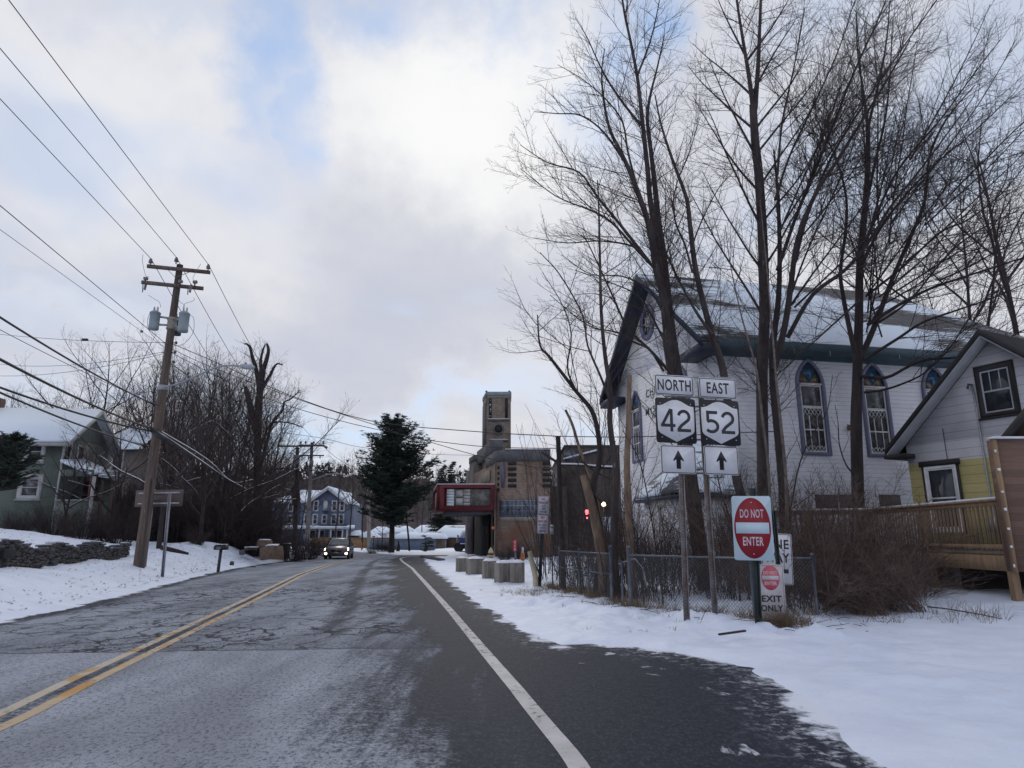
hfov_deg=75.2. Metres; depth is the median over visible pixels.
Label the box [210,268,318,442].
power line
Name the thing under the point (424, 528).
house
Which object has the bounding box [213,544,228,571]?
mailbox
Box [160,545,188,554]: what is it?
fallen log
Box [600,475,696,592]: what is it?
shrub
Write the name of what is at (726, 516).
shrub
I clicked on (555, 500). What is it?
shrub
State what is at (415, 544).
blue fence
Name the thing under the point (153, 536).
understory shrub
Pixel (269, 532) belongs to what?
understory shrub
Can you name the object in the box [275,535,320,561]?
shrub
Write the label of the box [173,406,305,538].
snowy tree
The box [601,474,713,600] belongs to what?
shrub
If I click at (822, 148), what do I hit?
maple tree
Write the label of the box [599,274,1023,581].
church
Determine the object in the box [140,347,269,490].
bare tree
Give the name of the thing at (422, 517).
bare tree
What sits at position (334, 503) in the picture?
window
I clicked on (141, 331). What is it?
power line
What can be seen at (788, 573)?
one way sign
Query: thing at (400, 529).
house
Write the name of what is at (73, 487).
snowy tree
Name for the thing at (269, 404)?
bare tree
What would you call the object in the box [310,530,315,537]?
window
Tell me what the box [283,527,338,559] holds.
shrub
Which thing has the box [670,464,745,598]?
shrub
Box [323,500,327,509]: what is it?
window
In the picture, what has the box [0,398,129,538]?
green house
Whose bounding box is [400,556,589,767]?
white edge line
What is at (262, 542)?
boulder
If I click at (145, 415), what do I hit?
bare tree
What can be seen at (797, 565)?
shrub
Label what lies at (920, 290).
bare tree
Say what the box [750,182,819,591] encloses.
sapling
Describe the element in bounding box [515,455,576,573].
shrub
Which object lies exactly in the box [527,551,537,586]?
marker post
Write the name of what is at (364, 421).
service wire
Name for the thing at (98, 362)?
service wire
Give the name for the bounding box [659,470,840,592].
shrub
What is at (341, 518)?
window
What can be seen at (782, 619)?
dead grass
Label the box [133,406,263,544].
snowy tree
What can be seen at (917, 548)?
shrub
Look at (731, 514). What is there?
shrub
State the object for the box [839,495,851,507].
basement window
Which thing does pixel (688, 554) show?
shrub
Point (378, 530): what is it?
house
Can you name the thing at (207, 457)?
bare tree
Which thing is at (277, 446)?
bare tree
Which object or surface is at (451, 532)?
brick building
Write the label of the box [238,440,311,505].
bare tree
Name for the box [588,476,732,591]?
shrub
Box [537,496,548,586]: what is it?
no parking sign
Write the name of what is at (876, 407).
window
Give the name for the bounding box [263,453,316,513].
bare tree
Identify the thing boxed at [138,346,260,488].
bare tree
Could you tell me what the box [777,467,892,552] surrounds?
shrub
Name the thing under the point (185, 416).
bare tree
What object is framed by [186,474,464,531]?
wooded hill
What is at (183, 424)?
bare tree
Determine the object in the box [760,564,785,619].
exit only sign
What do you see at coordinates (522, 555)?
utility marker
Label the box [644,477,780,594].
shrub
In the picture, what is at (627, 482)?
broken trunk
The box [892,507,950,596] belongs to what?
shrub
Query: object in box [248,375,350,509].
bare tree
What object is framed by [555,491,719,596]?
shrub
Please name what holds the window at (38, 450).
in the green house at (45, 429)
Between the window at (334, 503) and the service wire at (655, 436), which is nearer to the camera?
the service wire at (655, 436)
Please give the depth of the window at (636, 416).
31.86 m
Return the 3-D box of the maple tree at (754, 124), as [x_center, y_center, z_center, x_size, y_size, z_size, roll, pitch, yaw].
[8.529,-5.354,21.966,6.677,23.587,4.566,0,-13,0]
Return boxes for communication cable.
[0,316,155,405]
[0,358,152,428]
[0,386,151,431]
[0,391,149,446]
[162,431,291,490]
[162,433,295,499]
[171,363,292,486]
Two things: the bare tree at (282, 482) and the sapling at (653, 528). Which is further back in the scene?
the bare tree at (282, 482)
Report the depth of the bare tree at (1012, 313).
32.04 m
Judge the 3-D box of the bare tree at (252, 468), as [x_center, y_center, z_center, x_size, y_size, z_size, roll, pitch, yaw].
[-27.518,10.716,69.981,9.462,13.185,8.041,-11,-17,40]
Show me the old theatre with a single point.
(477, 500)
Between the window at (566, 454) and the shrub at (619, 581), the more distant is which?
the window at (566, 454)
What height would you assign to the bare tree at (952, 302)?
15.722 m
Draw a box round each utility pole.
[133,256,254,567]
[279,445,309,546]
[299,441,338,544]
[367,489,371,548]
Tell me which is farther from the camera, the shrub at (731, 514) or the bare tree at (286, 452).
the bare tree at (286, 452)
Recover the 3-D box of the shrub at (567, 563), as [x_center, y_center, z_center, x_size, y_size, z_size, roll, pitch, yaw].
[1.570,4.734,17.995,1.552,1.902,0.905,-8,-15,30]
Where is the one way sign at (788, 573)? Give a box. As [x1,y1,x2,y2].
[762,534,793,584]
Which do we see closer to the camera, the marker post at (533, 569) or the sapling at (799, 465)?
the sapling at (799, 465)
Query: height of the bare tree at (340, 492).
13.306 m
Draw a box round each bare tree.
[5,384,70,408]
[10,357,157,425]
[13,317,191,443]
[15,389,142,448]
[25,353,214,447]
[69,367,153,447]
[72,357,193,446]
[106,406,148,448]
[109,326,227,487]
[111,364,228,482]
[122,324,268,497]
[123,403,180,442]
[128,338,228,487]
[128,382,252,489]
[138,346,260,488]
[138,413,269,495]
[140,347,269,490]
[143,373,216,511]
[145,358,231,497]
[148,370,228,495]
[151,395,247,500]
[173,359,290,502]
[175,346,255,506]
[175,425,240,505]
[178,338,266,507]
[179,348,318,496]
[180,347,258,496]
[182,361,268,505]
[189,368,271,513]
[204,377,284,506]
[215,435,276,492]
[219,367,359,486]
[222,432,314,499]
[232,450,316,508]
[233,421,293,498]
[233,444,308,515]
[235,412,328,506]
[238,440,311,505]
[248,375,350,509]
[251,392,309,522]
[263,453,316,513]
[284,471,336,544]
[312,456,366,537]
[325,448,367,538]
[328,447,373,548]
[358,502,389,544]
[368,423,442,550]
[411,477,436,531]
[785,124,1023,332]
[792,77,1023,334]
[846,244,983,316]
[865,227,1023,335]
[920,290,1005,328]
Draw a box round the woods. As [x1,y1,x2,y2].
[185,459,551,524]
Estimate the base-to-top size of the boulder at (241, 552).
0.295 m
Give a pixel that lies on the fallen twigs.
(799, 626)
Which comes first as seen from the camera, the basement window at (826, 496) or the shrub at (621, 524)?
the shrub at (621, 524)
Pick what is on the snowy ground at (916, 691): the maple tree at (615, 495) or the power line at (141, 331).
the maple tree at (615, 495)
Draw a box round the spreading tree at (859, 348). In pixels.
[750,0,1023,537]
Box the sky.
[0,0,1023,482]
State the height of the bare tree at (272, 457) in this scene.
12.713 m
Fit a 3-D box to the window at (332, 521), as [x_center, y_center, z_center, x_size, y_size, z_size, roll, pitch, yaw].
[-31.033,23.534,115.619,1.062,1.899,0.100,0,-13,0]
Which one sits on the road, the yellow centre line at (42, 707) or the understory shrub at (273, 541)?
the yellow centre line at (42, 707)
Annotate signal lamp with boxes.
[583,509,588,557]
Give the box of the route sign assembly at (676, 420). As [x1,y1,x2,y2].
[654,374,740,620]
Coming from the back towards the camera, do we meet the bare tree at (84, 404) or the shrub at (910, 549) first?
the bare tree at (84, 404)
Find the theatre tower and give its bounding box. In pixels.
[482,391,510,468]
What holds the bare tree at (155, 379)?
on the snowy ground at (916, 691)
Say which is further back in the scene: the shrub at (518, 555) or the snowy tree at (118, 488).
the shrub at (518, 555)
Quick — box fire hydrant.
[487,526,494,558]
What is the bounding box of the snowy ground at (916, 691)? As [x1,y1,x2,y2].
[0,528,1023,767]
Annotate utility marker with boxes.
[521,547,524,561]
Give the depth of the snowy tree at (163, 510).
33.12 m
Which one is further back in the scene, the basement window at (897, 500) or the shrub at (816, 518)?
the basement window at (897, 500)
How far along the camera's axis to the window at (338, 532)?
115.13 m
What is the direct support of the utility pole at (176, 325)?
on the snowy ground at (916, 691)
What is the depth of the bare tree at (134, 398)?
60.12 m
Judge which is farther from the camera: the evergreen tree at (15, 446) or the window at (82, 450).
the window at (82, 450)
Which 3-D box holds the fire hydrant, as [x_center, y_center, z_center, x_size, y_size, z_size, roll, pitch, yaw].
[-1.162,8.953,36.845,0.403,2.130,0.379,13,-18,-43]
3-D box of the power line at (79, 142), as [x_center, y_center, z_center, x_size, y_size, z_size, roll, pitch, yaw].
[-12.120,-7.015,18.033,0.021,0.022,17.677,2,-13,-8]
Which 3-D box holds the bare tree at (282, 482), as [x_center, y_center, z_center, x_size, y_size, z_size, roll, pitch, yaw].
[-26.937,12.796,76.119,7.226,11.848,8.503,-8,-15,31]
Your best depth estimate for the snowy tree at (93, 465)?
36.89 m
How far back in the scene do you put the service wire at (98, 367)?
28.65 m
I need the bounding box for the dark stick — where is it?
[718,630,745,635]
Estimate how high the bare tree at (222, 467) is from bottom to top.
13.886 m
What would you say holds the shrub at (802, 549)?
on the snowy ground at (916, 691)
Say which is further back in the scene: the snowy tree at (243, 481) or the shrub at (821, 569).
the snowy tree at (243, 481)
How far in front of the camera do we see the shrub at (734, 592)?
15.33 m
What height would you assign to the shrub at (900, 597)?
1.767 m
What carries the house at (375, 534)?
on the snowy ground at (916, 691)
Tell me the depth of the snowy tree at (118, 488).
34.18 m
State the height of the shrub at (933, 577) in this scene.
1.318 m
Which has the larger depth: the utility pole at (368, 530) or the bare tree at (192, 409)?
the utility pole at (368, 530)
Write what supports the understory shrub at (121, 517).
on the snowy ground at (916, 691)
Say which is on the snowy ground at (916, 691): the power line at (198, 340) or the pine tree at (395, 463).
the pine tree at (395, 463)
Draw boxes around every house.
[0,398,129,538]
[106,428,184,502]
[273,486,361,545]
[348,530,363,537]
[359,531,380,537]
[371,527,388,537]
[385,526,416,537]
[414,525,432,531]
[884,329,1023,555]
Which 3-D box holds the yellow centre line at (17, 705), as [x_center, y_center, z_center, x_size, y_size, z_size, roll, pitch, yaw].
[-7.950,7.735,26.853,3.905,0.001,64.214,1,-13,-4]
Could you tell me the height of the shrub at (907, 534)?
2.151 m
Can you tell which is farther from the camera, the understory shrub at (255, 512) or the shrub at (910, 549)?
the understory shrub at (255, 512)
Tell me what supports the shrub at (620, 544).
on the snowy ground at (916, 691)
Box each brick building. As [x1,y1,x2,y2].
[395,532,447,548]
[437,525,464,547]
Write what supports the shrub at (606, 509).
on the snowy ground at (916, 691)
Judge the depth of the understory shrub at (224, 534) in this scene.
39.30 m
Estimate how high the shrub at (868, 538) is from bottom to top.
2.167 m
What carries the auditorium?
on the snowy ground at (916, 691)
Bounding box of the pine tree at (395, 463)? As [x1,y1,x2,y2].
[354,412,446,552]
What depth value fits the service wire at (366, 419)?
23.59 m
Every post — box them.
[513,540,516,559]
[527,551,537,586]
[550,525,553,580]
[556,436,565,586]
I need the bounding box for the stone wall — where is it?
[0,538,131,568]
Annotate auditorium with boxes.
[550,445,622,555]
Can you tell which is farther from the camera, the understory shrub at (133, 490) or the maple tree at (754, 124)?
the understory shrub at (133, 490)
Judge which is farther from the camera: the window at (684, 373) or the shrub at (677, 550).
the window at (684, 373)
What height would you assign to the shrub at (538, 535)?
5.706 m
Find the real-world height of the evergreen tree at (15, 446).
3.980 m
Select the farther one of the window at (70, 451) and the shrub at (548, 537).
the window at (70, 451)
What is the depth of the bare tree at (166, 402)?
56.30 m
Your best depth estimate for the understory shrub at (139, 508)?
40.77 m
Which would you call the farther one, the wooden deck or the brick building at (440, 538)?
the brick building at (440, 538)
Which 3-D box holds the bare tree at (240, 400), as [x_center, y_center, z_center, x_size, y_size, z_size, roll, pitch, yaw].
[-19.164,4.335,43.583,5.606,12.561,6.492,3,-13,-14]
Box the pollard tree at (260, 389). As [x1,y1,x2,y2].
[215,339,315,510]
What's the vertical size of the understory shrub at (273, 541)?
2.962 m
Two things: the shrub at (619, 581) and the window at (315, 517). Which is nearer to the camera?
the shrub at (619, 581)
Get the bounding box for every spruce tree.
[426,465,452,531]
[440,461,462,526]
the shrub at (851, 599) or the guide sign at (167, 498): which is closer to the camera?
the shrub at (851, 599)
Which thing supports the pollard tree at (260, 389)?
on the snowy ground at (916, 691)
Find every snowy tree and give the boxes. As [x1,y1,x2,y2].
[21,432,147,500]
[37,442,126,535]
[44,406,181,540]
[89,379,241,548]
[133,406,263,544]
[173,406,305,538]
[204,431,311,547]
[252,488,303,542]
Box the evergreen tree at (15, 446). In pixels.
[0,430,46,490]
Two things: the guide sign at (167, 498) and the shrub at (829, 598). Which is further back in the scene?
the guide sign at (167, 498)
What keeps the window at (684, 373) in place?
in the church
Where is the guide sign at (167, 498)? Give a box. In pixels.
[134,489,183,576]
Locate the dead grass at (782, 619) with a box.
[480,579,1016,631]
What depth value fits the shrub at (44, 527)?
32.87 m
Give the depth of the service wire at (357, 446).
63.90 m
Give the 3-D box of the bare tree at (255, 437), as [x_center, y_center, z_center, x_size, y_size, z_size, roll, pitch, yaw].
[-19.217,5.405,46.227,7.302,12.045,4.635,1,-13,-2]
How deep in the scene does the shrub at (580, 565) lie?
16.78 m
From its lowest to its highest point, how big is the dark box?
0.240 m
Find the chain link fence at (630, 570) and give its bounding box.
[558,545,818,615]
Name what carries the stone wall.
on the snowy ground at (916, 691)
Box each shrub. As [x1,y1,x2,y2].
[0,505,47,530]
[14,499,88,534]
[41,496,129,539]
[68,467,198,539]
[73,498,159,543]
[96,467,237,542]
[111,472,198,540]
[119,476,174,523]
[157,474,280,541]
[170,472,296,545]
[173,483,333,551]
[179,502,274,535]
[182,525,214,544]
[187,493,303,542]
[209,515,299,555]
[214,521,288,556]
[229,499,291,540]
[268,514,307,544]
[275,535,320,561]
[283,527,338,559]
[304,531,339,555]
[364,546,379,553]
[372,538,388,551]
[494,546,516,559]
[498,420,585,580]
[503,539,536,559]
[511,423,622,575]
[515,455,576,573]
[520,513,623,589]
[526,406,649,581]
[534,396,664,576]
[537,488,688,589]
[546,502,609,585]
[546,523,592,591]
[549,408,671,579]
[551,518,608,591]
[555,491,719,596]
[582,490,674,583]
[584,513,638,597]
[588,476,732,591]
[593,507,687,599]
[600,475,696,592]
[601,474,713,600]
[605,471,660,589]
[611,488,668,602]
[618,496,746,594]
[633,476,724,595]
[644,459,795,587]
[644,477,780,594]
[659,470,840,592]
[663,476,920,603]
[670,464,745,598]
[675,468,804,590]
[677,514,885,615]
[689,470,817,600]
[698,459,942,594]
[699,494,917,611]
[703,467,859,556]
[711,469,787,599]
[714,457,852,585]
[714,477,955,602]
[722,471,818,550]
[735,518,955,610]
[756,482,842,552]
[757,493,827,610]
[764,476,861,596]
[776,506,852,611]
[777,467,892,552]
[777,501,892,605]
[786,475,999,580]
[793,478,876,601]
[794,501,981,595]
[796,541,893,616]
[801,537,998,601]
[811,473,860,545]
[813,465,869,558]
[813,511,988,585]
[818,524,935,614]
[836,509,929,598]
[837,487,917,570]
[879,555,989,596]
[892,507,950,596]
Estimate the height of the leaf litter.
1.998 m
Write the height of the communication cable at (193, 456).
0.770 m
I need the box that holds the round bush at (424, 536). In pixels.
[420,535,434,550]
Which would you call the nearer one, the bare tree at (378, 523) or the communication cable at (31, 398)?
the communication cable at (31, 398)
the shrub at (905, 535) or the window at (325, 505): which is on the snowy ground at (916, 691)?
the shrub at (905, 535)
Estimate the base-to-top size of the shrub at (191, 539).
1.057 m
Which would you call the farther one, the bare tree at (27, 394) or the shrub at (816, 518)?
the bare tree at (27, 394)
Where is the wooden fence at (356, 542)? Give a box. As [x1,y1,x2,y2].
[312,538,388,547]
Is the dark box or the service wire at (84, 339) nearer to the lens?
the dark box
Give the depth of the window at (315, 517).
115.64 m
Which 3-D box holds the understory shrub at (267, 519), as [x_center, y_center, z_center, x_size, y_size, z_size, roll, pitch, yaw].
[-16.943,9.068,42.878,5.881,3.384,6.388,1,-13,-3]
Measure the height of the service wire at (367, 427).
4.826 m
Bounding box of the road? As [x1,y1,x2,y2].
[0,551,885,767]
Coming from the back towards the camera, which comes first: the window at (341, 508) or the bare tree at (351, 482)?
the window at (341, 508)
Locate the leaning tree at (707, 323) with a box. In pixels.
[608,73,752,495]
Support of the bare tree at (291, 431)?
on the snowy ground at (916, 691)
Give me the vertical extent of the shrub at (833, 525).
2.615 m
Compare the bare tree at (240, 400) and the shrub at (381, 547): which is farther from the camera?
the shrub at (381, 547)
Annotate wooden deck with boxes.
[773,497,1023,601]
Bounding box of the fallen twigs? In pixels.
[535,588,1001,631]
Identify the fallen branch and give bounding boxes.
[541,451,612,502]
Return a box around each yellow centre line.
[0,555,406,716]
[0,555,409,730]
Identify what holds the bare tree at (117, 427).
on the snowy ground at (916, 691)
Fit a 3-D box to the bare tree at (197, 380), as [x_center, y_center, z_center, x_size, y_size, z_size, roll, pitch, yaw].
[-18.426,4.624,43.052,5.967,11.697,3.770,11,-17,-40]
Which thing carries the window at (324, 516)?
in the blue house at (326, 511)
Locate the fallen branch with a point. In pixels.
(590, 466)
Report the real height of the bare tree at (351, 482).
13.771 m
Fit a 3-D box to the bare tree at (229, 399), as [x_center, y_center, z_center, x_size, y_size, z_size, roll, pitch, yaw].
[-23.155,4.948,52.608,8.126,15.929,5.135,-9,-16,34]
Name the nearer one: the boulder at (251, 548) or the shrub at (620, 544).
the shrub at (620, 544)
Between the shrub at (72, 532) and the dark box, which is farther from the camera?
the shrub at (72, 532)
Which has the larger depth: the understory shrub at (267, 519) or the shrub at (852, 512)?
the understory shrub at (267, 519)
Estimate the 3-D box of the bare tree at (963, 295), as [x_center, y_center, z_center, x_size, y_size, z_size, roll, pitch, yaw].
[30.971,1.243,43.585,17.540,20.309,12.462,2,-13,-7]
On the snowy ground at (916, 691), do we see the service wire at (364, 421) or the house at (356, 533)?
the house at (356, 533)
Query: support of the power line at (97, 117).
attached to the utility pole at (176, 325)
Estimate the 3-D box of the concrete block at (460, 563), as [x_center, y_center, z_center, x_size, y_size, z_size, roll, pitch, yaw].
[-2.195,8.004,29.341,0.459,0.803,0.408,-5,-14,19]
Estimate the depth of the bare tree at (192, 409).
54.13 m
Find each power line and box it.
[0,48,175,256]
[0,99,150,258]
[0,205,166,344]
[0,229,165,348]
[1,330,158,405]
[8,0,207,263]
[153,262,281,445]
[178,260,297,441]
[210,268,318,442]
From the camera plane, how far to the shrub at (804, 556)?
13.16 m
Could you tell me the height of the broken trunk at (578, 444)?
4.674 m
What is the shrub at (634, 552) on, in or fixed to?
on the snowy ground at (916, 691)
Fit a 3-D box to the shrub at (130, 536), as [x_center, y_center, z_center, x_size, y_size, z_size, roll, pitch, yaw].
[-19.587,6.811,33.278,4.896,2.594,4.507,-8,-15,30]
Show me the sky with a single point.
(327, 162)
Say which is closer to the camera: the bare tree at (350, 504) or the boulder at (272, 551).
the boulder at (272, 551)
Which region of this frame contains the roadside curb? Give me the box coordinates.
[420,555,444,560]
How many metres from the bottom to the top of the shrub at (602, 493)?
5.992 m
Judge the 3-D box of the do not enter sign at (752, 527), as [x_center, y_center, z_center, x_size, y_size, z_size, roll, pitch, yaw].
[4.016,2.936,11.000,0.637,2.413,0.156,-3,-13,12]
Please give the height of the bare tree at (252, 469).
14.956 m
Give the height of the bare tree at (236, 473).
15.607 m
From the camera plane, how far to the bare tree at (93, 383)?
59.05 m
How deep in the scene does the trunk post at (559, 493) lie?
19.18 m
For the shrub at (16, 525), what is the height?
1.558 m
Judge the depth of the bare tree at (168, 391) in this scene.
54.77 m
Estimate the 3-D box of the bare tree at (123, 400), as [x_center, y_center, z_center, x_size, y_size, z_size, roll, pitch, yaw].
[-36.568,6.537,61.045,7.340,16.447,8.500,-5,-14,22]
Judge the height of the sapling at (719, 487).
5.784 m
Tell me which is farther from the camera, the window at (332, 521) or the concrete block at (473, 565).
the window at (332, 521)
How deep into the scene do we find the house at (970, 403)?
18.53 m
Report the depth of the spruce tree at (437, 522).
117.33 m
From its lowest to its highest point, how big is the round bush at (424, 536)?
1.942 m
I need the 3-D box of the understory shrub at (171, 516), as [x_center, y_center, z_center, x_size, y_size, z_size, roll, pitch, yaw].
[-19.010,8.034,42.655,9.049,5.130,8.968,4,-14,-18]
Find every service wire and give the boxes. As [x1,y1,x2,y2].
[0,334,162,342]
[2,352,161,365]
[23,353,163,375]
[172,343,555,436]
[172,349,555,448]
[172,353,556,469]
[288,433,472,455]
[560,431,774,436]
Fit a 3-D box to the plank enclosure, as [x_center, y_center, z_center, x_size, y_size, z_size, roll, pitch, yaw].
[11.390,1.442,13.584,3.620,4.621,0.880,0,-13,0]
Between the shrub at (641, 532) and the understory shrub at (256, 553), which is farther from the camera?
the understory shrub at (256, 553)
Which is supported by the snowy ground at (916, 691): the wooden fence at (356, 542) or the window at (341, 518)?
the wooden fence at (356, 542)
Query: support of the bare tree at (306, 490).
on the snowy ground at (916, 691)
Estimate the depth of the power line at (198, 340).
33.94 m
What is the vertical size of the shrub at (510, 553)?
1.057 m
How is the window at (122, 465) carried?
in the tan house at (133, 454)
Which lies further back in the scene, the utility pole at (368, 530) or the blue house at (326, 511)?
the blue house at (326, 511)
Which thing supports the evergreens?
on the wooded hill
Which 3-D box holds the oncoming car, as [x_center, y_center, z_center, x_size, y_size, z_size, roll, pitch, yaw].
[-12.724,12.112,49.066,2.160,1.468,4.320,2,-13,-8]
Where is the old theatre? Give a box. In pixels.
[433,440,550,557]
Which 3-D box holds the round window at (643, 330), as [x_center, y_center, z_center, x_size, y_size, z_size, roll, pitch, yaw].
[6.315,-2.878,31.092,0.090,1.728,1.600,3,-13,-11]
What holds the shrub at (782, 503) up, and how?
on the snowy ground at (916, 691)
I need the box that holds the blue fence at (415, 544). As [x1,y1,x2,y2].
[370,540,435,549]
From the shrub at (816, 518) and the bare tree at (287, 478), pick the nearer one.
the shrub at (816, 518)
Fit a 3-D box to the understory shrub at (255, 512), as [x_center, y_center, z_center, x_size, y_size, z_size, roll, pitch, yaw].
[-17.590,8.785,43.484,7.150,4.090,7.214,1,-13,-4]
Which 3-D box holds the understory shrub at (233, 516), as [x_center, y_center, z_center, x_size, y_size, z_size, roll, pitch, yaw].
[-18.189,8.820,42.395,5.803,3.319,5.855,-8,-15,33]
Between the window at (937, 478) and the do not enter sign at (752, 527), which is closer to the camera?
the do not enter sign at (752, 527)
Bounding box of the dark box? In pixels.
[0,549,15,558]
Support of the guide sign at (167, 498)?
on the snowy ground at (916, 691)
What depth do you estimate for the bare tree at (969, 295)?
37.92 m
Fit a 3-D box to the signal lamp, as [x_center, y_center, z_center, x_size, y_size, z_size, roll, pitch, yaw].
[3.767,7.745,33.260,0.320,2.970,0.300,0,-13,0]
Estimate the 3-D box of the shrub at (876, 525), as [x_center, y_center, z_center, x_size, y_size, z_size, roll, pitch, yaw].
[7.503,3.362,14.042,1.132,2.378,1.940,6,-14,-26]
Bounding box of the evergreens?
[186,459,551,483]
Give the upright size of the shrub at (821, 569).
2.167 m
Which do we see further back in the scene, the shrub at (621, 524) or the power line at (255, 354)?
the power line at (255, 354)
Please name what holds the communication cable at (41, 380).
attached to the utility pole at (176, 325)
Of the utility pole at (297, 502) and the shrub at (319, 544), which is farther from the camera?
the utility pole at (297, 502)
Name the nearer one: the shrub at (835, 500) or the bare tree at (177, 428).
the shrub at (835, 500)
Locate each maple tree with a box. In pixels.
[487,0,752,590]
[489,264,637,592]
[502,140,687,595]
[666,0,856,495]
[715,0,1022,532]
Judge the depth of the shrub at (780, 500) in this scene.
16.98 m
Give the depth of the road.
6.69 m
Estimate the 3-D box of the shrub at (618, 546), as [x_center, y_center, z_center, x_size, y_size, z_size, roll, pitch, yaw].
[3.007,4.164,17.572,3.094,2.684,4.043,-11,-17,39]
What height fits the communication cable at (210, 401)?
2.262 m
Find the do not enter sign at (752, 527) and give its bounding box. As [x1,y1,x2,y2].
[731,488,773,622]
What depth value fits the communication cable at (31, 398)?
18.98 m
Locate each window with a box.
[13,474,43,500]
[22,442,46,463]
[62,444,72,458]
[76,444,85,458]
[110,449,125,471]
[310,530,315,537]
[312,514,317,524]
[313,500,318,510]
[321,514,326,523]
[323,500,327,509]
[330,514,336,523]
[331,500,336,510]
[336,530,341,537]
[338,514,343,523]
[339,500,344,510]
[499,499,537,516]
[564,450,578,460]
[631,391,643,463]
[640,304,654,340]
[681,365,689,398]
[795,358,832,455]
[815,495,836,508]
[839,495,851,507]
[862,361,894,456]
[879,495,900,506]
[918,458,966,533]
[921,366,941,398]
[973,359,1021,420]
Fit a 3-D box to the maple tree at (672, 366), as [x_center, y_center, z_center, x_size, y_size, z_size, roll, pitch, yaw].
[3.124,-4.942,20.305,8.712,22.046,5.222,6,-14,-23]
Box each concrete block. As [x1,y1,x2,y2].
[456,556,466,571]
[466,556,483,574]
[482,558,496,578]
[494,560,510,582]
[510,560,524,582]
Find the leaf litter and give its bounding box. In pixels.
[0,529,256,612]
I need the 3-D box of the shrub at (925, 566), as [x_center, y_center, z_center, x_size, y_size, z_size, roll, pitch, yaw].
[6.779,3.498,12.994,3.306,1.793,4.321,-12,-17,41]
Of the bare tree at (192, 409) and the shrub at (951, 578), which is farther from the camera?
the bare tree at (192, 409)
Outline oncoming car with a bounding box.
[323,538,353,558]
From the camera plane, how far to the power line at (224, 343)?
34.21 m
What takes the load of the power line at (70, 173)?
attached to the utility pole at (176, 325)
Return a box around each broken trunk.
[561,407,604,540]
[580,474,609,592]
[608,374,651,594]
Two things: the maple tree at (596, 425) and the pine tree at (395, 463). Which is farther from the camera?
the pine tree at (395, 463)
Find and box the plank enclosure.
[986,408,1023,572]
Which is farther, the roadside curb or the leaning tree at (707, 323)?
the roadside curb
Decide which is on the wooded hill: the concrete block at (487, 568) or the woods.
the woods
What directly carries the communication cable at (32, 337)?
attached to the utility pole at (176, 325)
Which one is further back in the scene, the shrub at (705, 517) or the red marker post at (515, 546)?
the red marker post at (515, 546)
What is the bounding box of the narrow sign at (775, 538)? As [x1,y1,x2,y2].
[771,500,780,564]
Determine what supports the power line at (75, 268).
attached to the utility pole at (176, 325)
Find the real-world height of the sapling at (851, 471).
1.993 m
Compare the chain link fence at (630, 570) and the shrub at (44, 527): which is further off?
the shrub at (44, 527)
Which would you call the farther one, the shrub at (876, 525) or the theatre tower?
the theatre tower
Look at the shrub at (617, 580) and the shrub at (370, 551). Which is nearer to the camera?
the shrub at (617, 580)
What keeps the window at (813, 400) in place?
in the church
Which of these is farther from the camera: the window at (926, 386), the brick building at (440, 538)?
the brick building at (440, 538)
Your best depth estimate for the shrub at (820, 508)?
17.40 m
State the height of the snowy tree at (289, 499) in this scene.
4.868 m
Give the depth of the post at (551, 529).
20.48 m
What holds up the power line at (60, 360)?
attached to the utility pole at (176, 325)
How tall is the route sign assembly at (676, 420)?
4.527 m
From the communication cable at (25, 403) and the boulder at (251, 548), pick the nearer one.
the communication cable at (25, 403)
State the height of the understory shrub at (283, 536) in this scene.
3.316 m
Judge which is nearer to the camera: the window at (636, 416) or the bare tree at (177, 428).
the window at (636, 416)
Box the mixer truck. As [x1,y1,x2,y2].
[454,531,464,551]
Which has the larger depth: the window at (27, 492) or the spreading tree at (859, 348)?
the window at (27, 492)
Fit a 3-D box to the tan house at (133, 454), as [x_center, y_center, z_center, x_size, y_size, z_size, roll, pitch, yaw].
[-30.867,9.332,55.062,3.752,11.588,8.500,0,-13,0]
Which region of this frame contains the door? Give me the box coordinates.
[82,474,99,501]
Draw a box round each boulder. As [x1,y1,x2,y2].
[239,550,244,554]
[243,546,258,549]
[256,539,272,546]
[260,544,283,559]
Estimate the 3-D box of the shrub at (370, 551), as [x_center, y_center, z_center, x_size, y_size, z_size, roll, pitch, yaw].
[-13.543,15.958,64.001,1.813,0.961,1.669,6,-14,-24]
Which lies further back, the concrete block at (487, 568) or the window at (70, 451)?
the window at (70, 451)
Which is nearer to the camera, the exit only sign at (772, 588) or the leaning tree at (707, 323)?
the exit only sign at (772, 588)
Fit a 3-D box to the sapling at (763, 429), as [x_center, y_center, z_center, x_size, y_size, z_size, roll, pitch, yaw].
[6.240,0.348,17.090,1.452,10.137,1.552,0,-13,0]
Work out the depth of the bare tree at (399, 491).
72.11 m
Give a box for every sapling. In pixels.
[619,408,677,602]
[696,366,750,600]
[717,214,790,529]
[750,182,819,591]
[787,372,841,512]
[827,406,855,475]
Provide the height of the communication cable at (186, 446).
1.256 m
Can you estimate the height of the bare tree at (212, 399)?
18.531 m
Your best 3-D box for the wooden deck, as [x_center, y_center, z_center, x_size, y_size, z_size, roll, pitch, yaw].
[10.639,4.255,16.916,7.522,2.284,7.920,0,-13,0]
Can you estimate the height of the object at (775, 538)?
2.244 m

